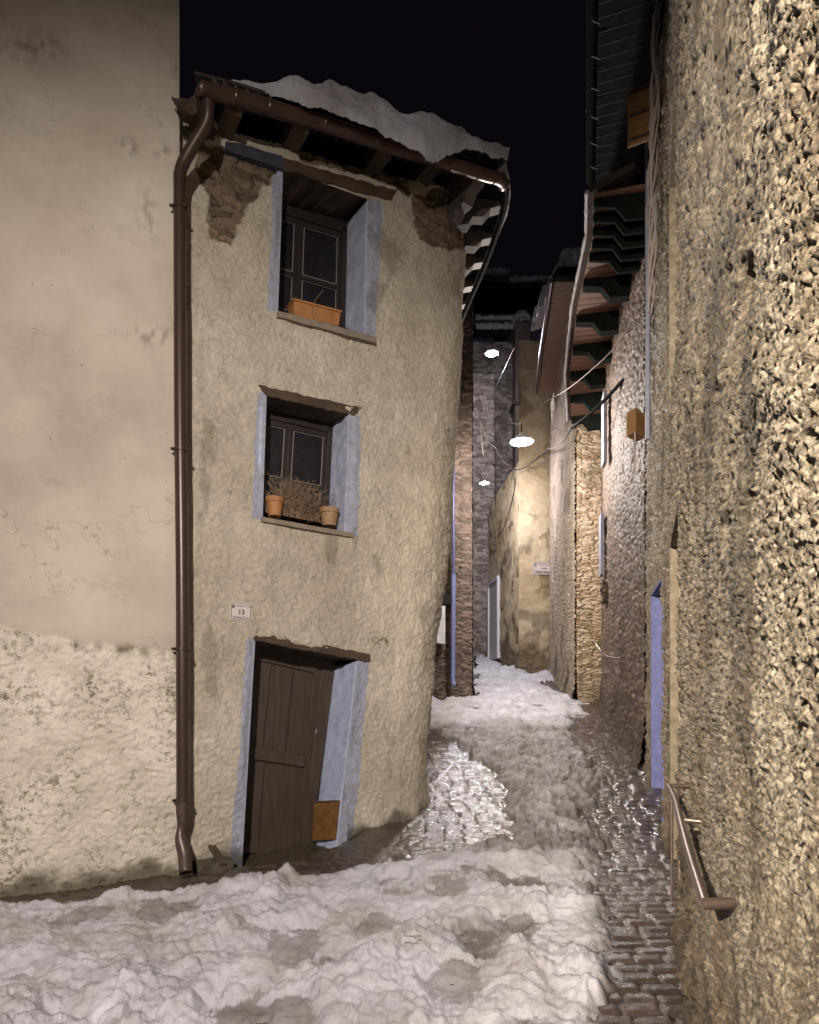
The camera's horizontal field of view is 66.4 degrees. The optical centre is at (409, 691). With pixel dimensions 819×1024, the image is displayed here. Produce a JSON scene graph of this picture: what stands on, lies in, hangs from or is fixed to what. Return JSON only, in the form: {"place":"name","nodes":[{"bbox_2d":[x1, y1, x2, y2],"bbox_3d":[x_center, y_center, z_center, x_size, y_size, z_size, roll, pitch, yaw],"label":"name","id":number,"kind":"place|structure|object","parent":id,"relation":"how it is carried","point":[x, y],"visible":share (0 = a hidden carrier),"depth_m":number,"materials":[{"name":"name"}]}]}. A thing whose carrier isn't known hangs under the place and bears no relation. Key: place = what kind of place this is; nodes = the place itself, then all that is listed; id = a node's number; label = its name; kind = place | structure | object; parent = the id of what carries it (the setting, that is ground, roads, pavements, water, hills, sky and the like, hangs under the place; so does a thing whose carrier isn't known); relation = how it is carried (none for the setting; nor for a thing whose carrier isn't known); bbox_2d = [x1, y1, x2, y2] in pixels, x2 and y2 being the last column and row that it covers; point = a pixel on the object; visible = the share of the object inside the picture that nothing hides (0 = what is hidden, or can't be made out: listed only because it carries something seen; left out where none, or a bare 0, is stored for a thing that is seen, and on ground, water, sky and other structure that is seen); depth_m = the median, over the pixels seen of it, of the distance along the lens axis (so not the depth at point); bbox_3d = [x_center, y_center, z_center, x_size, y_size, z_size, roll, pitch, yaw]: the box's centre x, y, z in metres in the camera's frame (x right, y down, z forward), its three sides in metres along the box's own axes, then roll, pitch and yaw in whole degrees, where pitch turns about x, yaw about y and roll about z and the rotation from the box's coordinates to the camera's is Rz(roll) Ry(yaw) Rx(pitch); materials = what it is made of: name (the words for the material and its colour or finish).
{"place":"outdoors","nodes":[
{"label":"outdoors","id":0,"kind":"place"},
{"bbox_2d":[0,654,623,1023],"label":"snow on ground","id":1,"kind":"structure","parent":0,"point":[286,943],"depth_m":3.79,"materials":[{"name":"white snow"}]},
{"bbox_2d":[403,935,421,939],"bbox_3d":[0.025,1.365,3.491,0.102,0.017,0.073,0,0,36],"label":"broken twig","id":2,"kind":"object","parent":1,"relation":"on","point":[413,936],"visible":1,"depth_m":3.48,"materials":[{"name":"wood"}]},
{"bbox_2d":[433,300,475,699],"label":"dark stone house","id":3,"kind":"structure","parent":1,"relation":"on","point":[453,665],"depth_m":13.55,"materials":[{"name":"stone"}]},
{"bbox_2d":[478,398,483,454],"bbox_3d":[1.535,-5.663,13.400,0.121,1.222,0.021,0,0,0],"label":"overhead cable","id":4,"kind":"object","parent":3,"relation":"attached to","point":[480,425],"visible":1,"depth_m":13.39,"materials":[{"name":"grey rubber"}]},
{"bbox_2d":[481,424,511,465],"bbox_3d":[2.232,-5.790,15.172,0.177,0.707,3.820,0,0,19],"label":"overhead cable","id":5,"kind":"object","parent":4,"relation":"attached to","point":[495,447],"visible":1,"depth_m":13.96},
{"bbox_2d":[480,476,488,484],"bbox_3d":[2.184,-6.144,18.200,0.260,0.245,0.260,0,0,0],"label":"street lamp","id":6,"kind":"object","parent":3,"relation":"attached to","point":[484,482],"visible":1,"depth_m":18.17,"materials":[{"name":"white glass"}]},
{"bbox_2d":[0,626,684,1023],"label":"cobbled ground","id":7,"kind":"structure","parent":0,"point":[466,804],"depth_m":5.69,"materials":[{"name":"stone"}]},
{"bbox_2d":[0,0,178,897],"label":"plaster house","id":8,"kind":"structure","parent":7,"relation":"on","point":[89,133],"depth_m":4.81,"materials":[{"name":"beige paint"}]},
{"bbox_2d":[169,97,214,875],"bbox_3d":[-1.722,-1.608,4.935,0.365,6.103,0.240,0,0,0],"label":"downpipe","id":9,"kind":"object","parent":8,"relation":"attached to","point":[192,147],"visible":1,"depth_m":4.96,"materials":[{"name":"brown metal"}]},
{"bbox_2d":[172,71,509,873],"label":"corner house","id":10,"kind":"structure","parent":7,"relation":"on","point":[310,697],"depth_m":6.08,"materials":[{"name":"paint"}]},
{"bbox_2d":[208,844,227,865],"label":"leaning slats","id":11,"kind":"object","parent":10,"relation":"on","point":[216,852],"visible":1,"depth_m":5.27,"materials":[{"name":"brown wood"}]},
{"bbox_2d":[230,601,251,621],"bbox_3d":[-1.467,-0.695,5.458,0.192,0.166,0.013,0,0,-33],"label":"house number plate","id":12,"kind":"object","parent":10,"relation":"attached to","point":[240,611],"visible":1,"depth_m":5.45,"materials":[{"name":"ceramic"}]},
{"bbox_2d":[265,495,283,517],"bbox_3d":[-1.242,-1.694,5.767,0.173,0.170,0.173,0,0,0],"label":"terracotta pot","id":13,"kind":"object","parent":10,"relation":"on","point":[274,508],"visible":0.99,"depth_m":5.71,"materials":[{"name":"orange ceramic"}]},
{"bbox_2d":[243,655,321,852],"bbox_3d":[-1.270,0.613,6.058,0.970,2.007,0.113,0,0,-33],"label":"door leaf","id":14,"kind":"structure","parent":10,"relation":"in","point":[285,694],"depth_m":6.09,"materials":[{"name":"brown wood"}]},
{"bbox_2d":[263,410,332,524],"bbox_3d":[-1.132,-2.185,6.091,0.912,1.076,0.080,0,0,-33],"label":"window frame","id":15,"kind":"structure","parent":10,"relation":"in","point":[298,447],"depth_m":6.11,"materials":[{"name":"black wood"}]},
{"bbox_2d":[263,468,340,523],"bbox_3d":[-1.011,-1.783,5.953,1.093,0.546,0.266,0,0,-39],"label":"dried plant","id":16,"kind":"object","parent":10,"relation":"on","point":[293,507],"visible":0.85,"depth_m":5.90,"materials":[{"name":"brown plant"}]},
{"bbox_2d":[278,203,347,328],"bbox_3d":[-1.031,-4.232,6.206,0.985,1.263,0.080,0,0,-33],"label":"window frame","id":17,"kind":"structure","parent":10,"relation":"in","point":[313,246],"depth_m":6.24,"materials":[{"name":"black wood"}]},
{"bbox_2d":[286,290,341,325],"bbox_3d":[-0.903,-3.679,5.985,0.509,0.365,0.182,0,0,-33],"label":"planter box","id":18,"kind":"object","parent":10,"relation":"on","point":[313,311],"visible":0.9,"depth_m":5.92,"materials":[{"name":"ceramic"}]},
{"bbox_2d":[312,800,339,839],"bbox_3d":[-0.815,1.255,6.077,0.292,0.413,0.061,0,0,25],"label":"meter door","id":19,"kind":"structure","parent":10,"relation":"in","point":[326,813],"depth_m":6.06,"materials":[{"name":"metal"}]},
{"bbox_2d":[319,506,339,527],"bbox_3d":[-0.778,-1.684,6.073,0.200,0.165,0.200,0,0,0],"label":"terracotta pot","id":20,"kind":"object","parent":10,"relation":"on","point":[329,515],"visible":0.99,"depth_m":6.01,"materials":[{"name":"orange ceramic"}]},
{"bbox_2d":[179,75,510,228],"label":"roof snow","id":21,"kind":"structure","parent":10,"relation":"on","point":[431,137],"depth_m":5.72,"materials":[{"name":"white snow"}]},
{"bbox_2d":[472,373,494,655],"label":"grey stone house","id":22,"kind":"structure","parent":7,"relation":"on","point":[483,465],"depth_m":25.04,"materials":[{"name":"grey stone"}]},
{"bbox_2d":[473,321,512,497],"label":"village house","id":23,"kind":"structure","parent":7,"relation":"on","point":[483,363],"depth_m":27.05,"materials":[{"name":"grey stone"}]},
{"bbox_2d":[475,321,513,329],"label":"eaves snow","id":24,"kind":"structure","parent":23,"relation":"on","point":[497,325],"depth_m":26.45,"materials":[{"name":"white snow"}]},
{"bbox_2d":[475,313,513,320],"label":"eaves snow","id":25,"kind":"structure","parent":23,"relation":"on","point":[479,317],"depth_m":26.53,"materials":[{"name":"white snow"}]},
{"bbox_2d":[488,347,514,404],"bbox_3d":[2.811,-9.616,19.000,0.022,2.784,2.304,0,0,29],"label":"overhead cable","id":26,"kind":"object","parent":23,"relation":"attached to","point":[501,376],"visible":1,"depth_m":18.88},
{"bbox_2d":[486,348,497,356],"bbox_3d":[2.636,-10.935,20.000,0.399,0.375,0.399,0,0,0],"label":"street lamp","id":27,"kind":"object","parent":26,"relation":"hanging from","point":[491,352],"visible":1,"depth_m":19.99,"materials":[{"name":"white glass"}]},
{"bbox_2d":[473,275,545,341],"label":"village house","id":28,"kind":"structure","parent":7,"relation":"on","point":[493,295],"depth_m":31.90,"materials":[{"name":"black paint"}]},
{"bbox_2d":[484,266,509,275],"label":"eaves snow","id":29,"kind":"structure","parent":28,"relation":"on","point":[499,270],"depth_m":31.05,"materials":[{"name":"white snow"}]},
{"bbox_2d":[494,337,505,341],"bbox_3d":[4.600,-17.700,31.940,0.600,1.200,0.080,0,0,0],"label":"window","id":30,"kind":"structure","parent":28,"relation":"in","point":[496,339],"depth_m":31.90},
{"bbox_2d":[510,274,549,282],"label":"eaves snow","id":31,"kind":"structure","parent":28,"relation":"on","point":[515,278],"depth_m":31.05,"materials":[{"name":"white snow"}]},
{"bbox_2d":[509,309,530,622],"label":"chimney house","id":32,"kind":"structure","parent":7,"relation":"on","point":[521,319],"depth_m":25.60,"materials":[{"name":"stone"}]},
{"bbox_2d":[487,340,553,671],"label":"stained house","id":33,"kind":"structure","parent":7,"relation":"on","point":[524,643],"depth_m":19.68,"materials":[{"name":"paint"}]},
{"bbox_2d":[487,575,500,659],"bbox_3d":[3.125,-2.647,23.150,0.150,2.945,1.756,0,0,-4],"label":"door","id":34,"kind":"structure","parent":33,"relation":"in","point":[493,587],"depth_m":23.16,"materials":[{"name":"grey wood"}]},
{"bbox_2d":[488,478,515,538],"bbox_3d":[3.130,-6.093,21.746,0.121,1.395,3.744,0,0,-7],"label":"slack cable","id":35,"kind":"object","parent":33,"relation":"attached to","point":[507,516],"visible":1,"depth_m":20.99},
{"bbox_2d":[533,562,549,574],"bbox_3d":[4.202,-3.829,19.496,0.740,0.400,0.016,0,0,-6],"label":"street sign","id":36,"kind":"object","parent":33,"relation":"attached to","point":[541,568],"visible":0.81,"depth_m":19.48,"materials":[{"name":"ceramic"}]},
{"bbox_2d":[535,267,601,701],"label":"stacked stone house","id":37,"kind":"structure","parent":7,"relation":"on","point":[562,668],"depth_m":14.10,"materials":[{"name":"brown stone"}]},
{"bbox_2d":[566,156,650,767],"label":"rubble house","id":38,"kind":"structure","parent":7,"relation":"on","point":[609,306],"depth_m":9.04,"materials":[{"name":"brown stone"}]},
{"bbox_2d":[564,190,588,420],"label":"eaves snow","id":39,"kind":"structure","parent":38,"relation":"on","point":[586,214],"depth_m":9.16,"materials":[{"name":"white snow"}]},
{"bbox_2d":[522,324,631,422],"bbox_3d":[2.719,-5.119,10.152,0.342,0.348,3.161,0,0,-18],"label":"overhead cable","id":40,"kind":"object","parent":38,"relation":"attached to","point":[583,376],"visible":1,"depth_m":9.89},
{"bbox_2d":[510,423,532,445],"bbox_3d":[2.078,-4.772,11.600,0.420,0.395,0.420,0,0,0],"label":"street lamp","id":41,"kind":"object","parent":40,"relation":"hanging from","point":[521,439],"visible":1,"depth_m":11.58,"materials":[{"name":"white glass"}]},
{"bbox_2d":[479,410,520,423],"bbox_3d":[1.819,-5.408,12.514,0.097,0.894,1.902,0,0,-18],"label":"overhead cable","id":42,"kind":"object","parent":41,"relation":"attached to","point":[503,415],"visible":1,"depth_m":12.59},
{"bbox_2d":[570,377,623,428],"bbox_3d":[3.015,-4.582,9.800,0.083,0.301,1.689,0,0,-18],"label":"overhead cable","id":43,"kind":"object","parent":38,"relation":"attached to","point":[606,398],"visible":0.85,"depth_m":9.85,"materials":[{"name":"black rubber"}]},
{"bbox_2d":[515,429,571,469],"bbox_3d":[2.920,-5.630,14.956,0.180,2.416,8.721,0,0,3],"label":"overhead cable","id":44,"kind":"object","parent":43,"relation":"attached to","point":[547,450],"visible":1,"depth_m":11.91,"materials":[{"name":"grey rubber"}]},
{"bbox_2d":[626,408,644,473],"bbox_3d":[2.860,-3.110,7.924,0.162,0.820,0.354,0,0,45],"label":"wall lantern box","id":45,"kind":"object","parent":38,"relation":"attached to","point":[635,424],"visible":0.88,"depth_m":7.84,"materials":[{"name":"orange wood"}]},
{"bbox_2d":[586,0,818,1023],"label":"rendered house","id":46,"kind":"structure","parent":7,"relation":"on","point":[731,646],"depth_m":1.67,"materials":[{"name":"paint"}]},
{"bbox_2d":[646,0,660,319],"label":"cable bundle","id":47,"kind":"object","parent":46,"relation":"attached to","point":[654,95],"visible":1,"depth_m":6.37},
{"bbox_2d":[665,783,737,909],"bbox_3d":[1.124,0.798,2.493,0.137,0.614,1.876,0,0,20],"label":"handrail","id":48,"kind":"object","parent":46,"relation":"attached to","point":[705,902],"visible":0.88,"depth_m":2.11,"materials":[{"name":"metal"}]},
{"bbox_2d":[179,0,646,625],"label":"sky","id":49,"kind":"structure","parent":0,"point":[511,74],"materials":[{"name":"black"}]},
{"bbox_2d":[531,246,581,330],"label":"roof snow","id":50,"kind":"structure","parent":0,"point":[569,257],"depth_m":14.41,"materials":[{"name":"white snow"}]},
{"bbox_2d":[595,20,597,158],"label":"eaves snow","id":51,"kind":"structure","parent":0,"point":[596,83],"depth_m":6.91,"materials":[{"name":"white snow"}]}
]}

